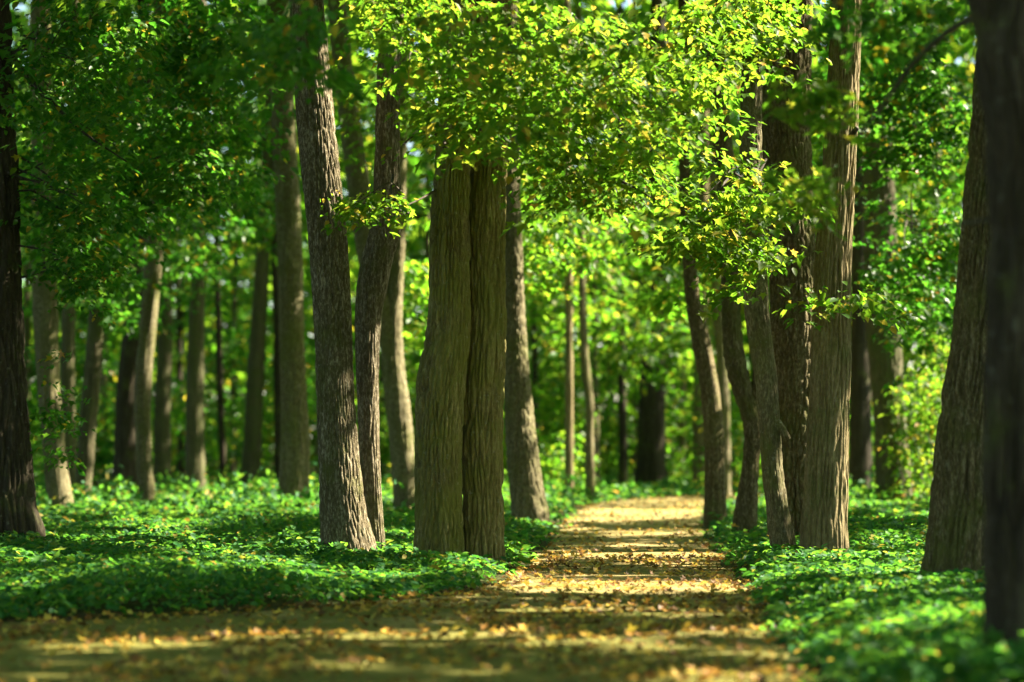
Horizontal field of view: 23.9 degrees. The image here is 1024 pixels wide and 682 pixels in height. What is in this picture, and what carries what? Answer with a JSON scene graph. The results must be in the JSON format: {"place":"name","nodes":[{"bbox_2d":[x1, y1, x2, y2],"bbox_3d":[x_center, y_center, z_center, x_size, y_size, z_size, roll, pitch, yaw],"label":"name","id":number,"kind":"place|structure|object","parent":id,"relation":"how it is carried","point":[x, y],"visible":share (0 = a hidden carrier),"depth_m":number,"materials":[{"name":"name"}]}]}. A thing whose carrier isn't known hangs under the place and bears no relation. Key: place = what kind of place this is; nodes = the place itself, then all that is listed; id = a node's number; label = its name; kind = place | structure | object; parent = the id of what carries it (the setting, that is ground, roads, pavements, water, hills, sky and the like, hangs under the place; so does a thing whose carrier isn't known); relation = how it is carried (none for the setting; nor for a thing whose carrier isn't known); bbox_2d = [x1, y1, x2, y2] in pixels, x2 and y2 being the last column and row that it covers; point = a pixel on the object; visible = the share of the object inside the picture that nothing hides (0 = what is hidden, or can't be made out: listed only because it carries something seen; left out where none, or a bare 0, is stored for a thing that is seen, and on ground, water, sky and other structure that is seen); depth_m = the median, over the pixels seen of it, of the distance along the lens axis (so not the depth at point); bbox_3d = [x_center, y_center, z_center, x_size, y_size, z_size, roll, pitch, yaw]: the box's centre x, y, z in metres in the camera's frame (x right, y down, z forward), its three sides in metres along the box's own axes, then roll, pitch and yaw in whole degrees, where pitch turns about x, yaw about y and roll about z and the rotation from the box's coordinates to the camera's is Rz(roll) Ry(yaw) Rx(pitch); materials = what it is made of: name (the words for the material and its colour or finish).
{"place":"outdoors","nodes":[
{"label":"outdoors","id":0,"kind":"place"},
{"bbox_2d":[0,493,798,681],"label":"path","id":1,"kind":"structure","parent":0,"point":[381,671],"depth_m":17.84,"materials":[{"name":"brown soil"}]},
{"bbox_2d":[626,622,637,632],"bbox_3d":[0.878,2.129,17.849,0.105,0.100,0.048,-2,-3,45],"label":"fallen leaf","id":2,"kind":"object","parent":1,"relation":"on","point":[630,628],"visible":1,"depth_m":17.86,"materials":[{"name":"yellow plant"}]},
{"bbox_2d":[640,619,650,629],"bbox_3d":[1.012,2.153,18.393,0.095,0.091,0.043,-2,-3,45],"label":"fallen leaf","id":3,"kind":"object","parent":1,"relation":"on","point":[646,624],"visible":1,"depth_m":18.40,"materials":[{"name":"green plant"}]},
{"bbox_2d":[0,449,943,681],"bbox_3d":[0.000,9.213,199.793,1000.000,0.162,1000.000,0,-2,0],"label":"ground","id":4,"kind":"structure","parent":0,"point":[150,609],"depth_m":21.32,"materials":[{"name":"soil"}]},
{"bbox_2d":[19,1,60,418],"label":"tree","id":5,"kind":"object","parent":4,"relation":"on","point":[26,292],"visible":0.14,"depth_m":86.01,"materials":[{"name":"brown plant"}]},
{"bbox_2d":[22,0,117,492],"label":"tree","id":6,"kind":"object","parent":4,"relation":"on","point":[68,340],"visible":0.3,"depth_m":54.94,"materials":[{"name":"brown plant"}]},
{"bbox_2d":[26,379,152,485],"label":"shrub","id":7,"kind":"object","parent":4,"relation":"on","point":[104,458],"visible":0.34,"depth_m":65.10,"materials":[{"name":"green plant"}]},
{"bbox_2d":[16,0,179,510],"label":"tree","id":8,"kind":"object","parent":4,"relation":"on","point":[46,342],"visible":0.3,"depth_m":44.84,"materials":[{"name":"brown plant"}]},
{"bbox_2d":[0,0,198,540],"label":"tree","id":9,"kind":"object","parent":4,"relation":"on","point":[19,513],"visible":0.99,"depth_m":30.70,"materials":[{"name":"green plant"}]},
{"bbox_2d":[75,0,125,469],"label":"tree","id":10,"kind":"object","parent":4,"relation":"on","point":[104,377],"visible":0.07,"depth_m":83.91,"materials":[{"name":"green plant"}]},
{"bbox_2d":[23,0,198,501],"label":"tree","id":11,"kind":"object","parent":4,"relation":"on","point":[92,370],"visible":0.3,"depth_m":49.81,"materials":[{"name":"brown plant"}]},
{"bbox_2d":[75,0,176,489],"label":"tree","id":12,"kind":"object","parent":4,"relation":"on","point":[124,439],"visible":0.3,"depth_m":59.77,"materials":[{"name":"green plant"}]},
{"bbox_2d":[60,0,227,502],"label":"tree","id":13,"kind":"object","parent":4,"relation":"on","point":[147,330],"visible":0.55,"depth_m":48.39,"materials":[{"name":"brown plant"}]},
{"bbox_2d":[79,0,244,483],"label":"tree","id":14,"kind":"object","parent":4,"relation":"on","point":[162,458],"visible":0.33,"depth_m":63.78,"materials":[{"name":"brown plant"}]},
{"bbox_2d":[14,0,310,507],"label":"tree","id":15,"kind":"object","parent":4,"relation":"on","point":[295,443],"visible":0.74,"depth_m":35.11,"materials":[{"name":"green plant"}]},
{"bbox_2d":[130,0,271,492],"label":"tree","id":16,"kind":"object","parent":4,"relation":"on","point":[196,409],"visible":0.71,"depth_m":57.84,"materials":[{"name":"green plant"}]},
{"bbox_2d":[172,15,231,473],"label":"tree","id":17,"kind":"object","parent":4,"relation":"on","point":[179,363],"visible":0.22,"depth_m":87.97,"materials":[{"name":"brown plant"}]},
{"bbox_2d":[172,3,273,479],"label":"tree","id":18,"kind":"object","parent":4,"relation":"on","point":[218,336],"visible":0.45,"depth_m":75.64,"materials":[{"name":"green plant"}]},
{"bbox_2d":[207,5,271,474],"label":"tree","id":19,"kind":"object","parent":4,"relation":"on","point":[235,302],"visible":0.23,"depth_m":84.08,"materials":[{"name":"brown plant"}]},
{"bbox_2d":[205,368,273,476],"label":"shrub","id":20,"kind":"object","parent":4,"relation":"on","point":[266,432],"visible":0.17,"depth_m":78.19,"materials":[{"name":"green plant"}]},
{"bbox_2d":[180,33,307,483],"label":"tree","id":21,"kind":"object","parent":4,"relation":"on","point":[252,447],"visible":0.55,"depth_m":65.79,"materials":[{"name":"brown plant"}]},
{"bbox_2d":[185,0,377,552],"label":"tree","id":22,"kind":"object","parent":4,"relation":"on","point":[343,517],"visible":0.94,"depth_m":27.85,"materials":[{"name":"brown plant"}]},
{"bbox_2d":[229,139,355,479],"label":"tree","id":23,"kind":"object","parent":4,"relation":"on","point":[276,418],"visible":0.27,"depth_m":66.03,"materials":[{"name":"brown plant"}]},
{"bbox_2d":[301,164,358,474],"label":"tree","id":24,"kind":"object","parent":4,"relation":"on","point":[308,328],"visible":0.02,"depth_m":86.17,"materials":[{"name":"brown plant"}]},
{"bbox_2d":[355,1,404,548],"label":"tree","id":25,"kind":"object","parent":4,"relation":"on","point":[378,253],"visible":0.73,"depth_m":28.86,"materials":[{"name":"brown plant"}]},
{"bbox_2d":[327,0,436,512],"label":"tree","id":26,"kind":"object","parent":4,"relation":"on","point":[394,328],"visible":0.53,"depth_m":44.79,"materials":[{"name":"brown plant"}]},
{"bbox_2d":[354,371,415,480],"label":"shrub","id":27,"kind":"object","parent":4,"relation":"on","point":[384,451],"visible":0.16,"depth_m":70.04,"materials":[{"name":"green plant"}]},
{"bbox_2d":[350,142,427,474],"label":"tree","id":28,"kind":"object","parent":4,"relation":"on","point":[380,365],"visible":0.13,"depth_m":84.08,"materials":[{"name":"green plant"}]},
{"bbox_2d":[403,33,432,348],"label":"tree","id":29,"kind":"object","parent":4,"relation":"on","point":[426,232],"visible":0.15,"depth_m":86.23,"materials":[{"name":"green plant"}]},
{"bbox_2d":[0,491,892,681],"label":"fallen leaves","id":30,"kind":"object","parent":4,"relation":"on","point":[470,619],"depth_m":18.44,"materials":[{"name":"yellow plant"}]},
{"bbox_2d":[10,0,975,475],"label":"woodland","id":31,"kind":"object","parent":4,"relation":"on","point":[962,54],"visible":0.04,"depth_m":91.04,"materials":[{"name":"green plant"}]},
{"bbox_2d":[319,0,671,570],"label":"tree","id":32,"kind":"object","parent":4,"relation":"on","point":[456,114],"visible":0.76,"depth_m":25.62,"materials":[{"name":"green plant"}]},
{"bbox_2d":[0,462,1023,681],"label":"ground cover","id":33,"kind":"object","parent":4,"relation":"on","point":[239,537],"visible":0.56,"depth_m":23.89,"materials":[{"name":"green plant"}]},
{"bbox_2d":[503,1,580,474],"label":"tree","id":34,"kind":"object","parent":4,"relation":"on","point":[533,366],"visible":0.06,"depth_m":73.99,"materials":[{"name":"green plant"}]},
{"bbox_2d":[524,176,563,393],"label":"tree","id":35,"kind":"object","parent":4,"relation":"on","point":[538,215],"visible":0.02,"depth_m":93.70,"materials":[{"name":"green plant"}]},
{"bbox_2d":[503,406,599,489],"bbox_3d":[1.002,2.885,63.717,2.260,2.365,7.080,0,-2,-4],"label":"shrub","id":36,"kind":"object","parent":4,"relation":"on","point":[550,465],"visible":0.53,"depth_m":61.60,"materials":[{"name":"green plant"}]},
{"bbox_2d":[523,4,591,460],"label":"tree","id":37,"kind":"object","parent":4,"relation":"on","point":[574,309],"visible":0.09,"depth_m":84.31,"materials":[{"name":"green plant"}]},
{"bbox_2d":[522,0,631,493],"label":"tree","id":38,"kind":"object","parent":4,"relation":"on","point":[569,322],"visible":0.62,"depth_m":61.87,"materials":[{"name":"green plant"}]},
{"bbox_2d":[423,0,731,476],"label":"tree","id":39,"kind":"object","parent":4,"relation":"on","point":[636,279],"visible":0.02,"depth_m":78.10,"materials":[{"name":"brown plant"}]},
{"bbox_2d":[361,0,797,568],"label":"tree","id":40,"kind":"object","parent":4,"relation":"on","point":[482,483],"visible":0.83,"depth_m":24.60,"materials":[{"name":"green plant"}]},
{"bbox_2d":[504,0,654,524],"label":"tree","id":41,"kind":"object","parent":4,"relation":"on","point":[527,493],"visible":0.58,"depth_m":40.53,"materials":[{"name":"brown plant"}]},
{"bbox_2d":[527,0,666,480],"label":"tree","id":42,"kind":"object","parent":4,"relation":"on","point":[595,383],"visible":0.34,"depth_m":75.06,"materials":[{"name":"green plant"}]},
{"bbox_2d":[521,2,688,500],"bbox_3d":[1.135,-5.358,58.457,8.294,18.732,16.278,0,-2,0],"label":"tree","id":43,"kind":"object","parent":4,"relation":"on","point":[583,350],"visible":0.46,"depth_m":58.52,"materials":[{"name":"green plant"}]},
{"bbox_2d":[589,40,641,473],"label":"tree","id":44,"kind":"object","parent":4,"relation":"on","point":[627,238],"visible":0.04,"depth_m":90.01,"materials":[{"name":"brown plant"}]},
{"bbox_2d":[564,3,708,482],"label":"tree","id":45,"kind":"object","parent":4,"relation":"on","point":[624,465],"visible":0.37,"depth_m":69.91,"materials":[{"name":"green plant"}]},
{"bbox_2d":[602,0,734,487],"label":"tree","id":46,"kind":"object","parent":4,"relation":"on","point":[653,464],"visible":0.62,"depth_m":67.61,"materials":[{"name":"green plant"}]},
{"bbox_2d":[642,218,695,472],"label":"tree","id":47,"kind":"object","parent":4,"relation":"on","point":[668,288],"visible":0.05,"depth_m":91.94,"materials":[{"name":"green plant"}]},
{"bbox_2d":[613,0,738,475],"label":"tree","id":48,"kind":"object","parent":4,"relation":"on","point":[682,425],"visible":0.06,"depth_m":75.92,"materials":[{"name":"beige plant"}]},
{"bbox_2d":[618,0,767,526],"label":"tree","id":49,"kind":"object","parent":4,"relation":"on","point":[714,457],"visible":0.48,"depth_m":39.80,"materials":[{"name":"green plant"}]},
{"bbox_2d":[665,36,743,480],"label":"tree","id":50,"kind":"object","parent":4,"relation":"on","point":[698,439],"visible":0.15,"depth_m":72.00,"materials":[{"name":"beige plant"}]},
{"bbox_2d":[674,110,749,494],"bbox_3d":[5.263,-4.933,61.902,7.842,18.168,12.622,-1,-2,25],"label":"tree","id":51,"kind":"object","parent":4,"relation":"on","point":[723,383],"visible":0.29,"depth_m":59.93,"materials":[{"name":"brown plant"}]},
{"bbox_2d":[690,388,761,485],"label":"shrub","id":52,"kind":"object","parent":4,"relation":"on","point":[736,464],"visible":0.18,"depth_m":66.03,"materials":[{"name":"green plant"}]},
{"bbox_2d":[701,0,767,534],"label":"tree","id":53,"kind":"object","parent":4,"relation":"on","point":[743,387],"visible":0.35,"depth_m":35.72,"materials":[{"name":"green plant"}]},
{"bbox_2d":[736,156,752,379],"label":"tree","id":54,"kind":"object","parent":4,"relation":"on","point":[750,369],"visible":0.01,"depth_m":85.97,"materials":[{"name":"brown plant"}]},
{"bbox_2d":[622,0,918,562],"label":"tree","id":55,"kind":"object","parent":4,"relation":"on","point":[746,212],"visible":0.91,"depth_m":26.95,"materials":[{"name":"green plant"}]},
{"bbox_2d":[740,0,869,560],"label":"tree","id":56,"kind":"object","parent":4,"relation":"on","point":[824,515],"visible":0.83,"depth_m":27.66,"materials":[{"name":"beige plant"}]},
{"bbox_2d":[764,0,876,537],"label":"tree","id":57,"kind":"object","parent":4,"relation":"on","point":[784,141],"visible":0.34,"depth_m":31.63,"materials":[{"name":"green plant"}]},
{"bbox_2d":[872,436,874,483],"bbox_3d":[9.321,3.153,64.006,1.988,1.917,3.353,0,-2,0],"label":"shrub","id":58,"kind":"object","parent":4,"relation":"on","point":[873,461],"visible":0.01,"depth_m":63.44,"materials":[{"name":"green plant"}]},
{"bbox_2d":[849,22,928,488],"bbox_3d":[8.430,-4.249,62.886,9.405,16.858,11.124,0,-2,0],"label":"tree","id":59,"kind":"object","parent":4,"relation":"on","point":[860,439],"visible":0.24,"depth_m":59.81,"materials":[{"name":"green plant"}]},
{"bbox_2d":[812,0,972,500],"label":"tree","id":60,"kind":"object","parent":4,"relation":"on","point":[886,266],"visible":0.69,"depth_m":40.16,"materials":[{"name":"green plant"}]},
{"bbox_2d":[798,0,1023,657],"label":"tree","id":61,"kind":"object","parent":4,"relation":"on","point":[997,32],"visible":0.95,"depth_m":13.91,"materials":[{"name":"brown plant"}]},
{"bbox_2d":[873,329,950,501],"bbox_3d":[8.940,1.624,50.737,2.288,3.986,5.434,-1,-2,19],"label":"shrub","id":62,"kind":"object","parent":4,"relation":"on","point":[923,394],"visible":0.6,"depth_m":49.67,"materials":[{"name":"green plant"}]},
{"bbox_2d":[903,0,962,473],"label":"tree","id":63,"kind":"object","parent":4,"relation":"on","point":[939,184],"visible":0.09,"depth_m":82.20,"materials":[{"name":"green plant"}]},
{"bbox_2d":[919,72,990,579],"bbox_3d":[5.909,-6.025,22.860,10.538,17.284,10.226,0,-2,0],"label":"tree","id":64,"kind":"object","parent":4,"relation":"on","point":[954,532],"visible":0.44,"depth_m":22.56,"materials":[{"name":"brown plant"}]},
{"bbox_2d":[11,0,972,436],"label":"sky","id":65,"kind":"structure","parent":0,"point":[629,1],"materials":[{"name":"white"}]}
]}

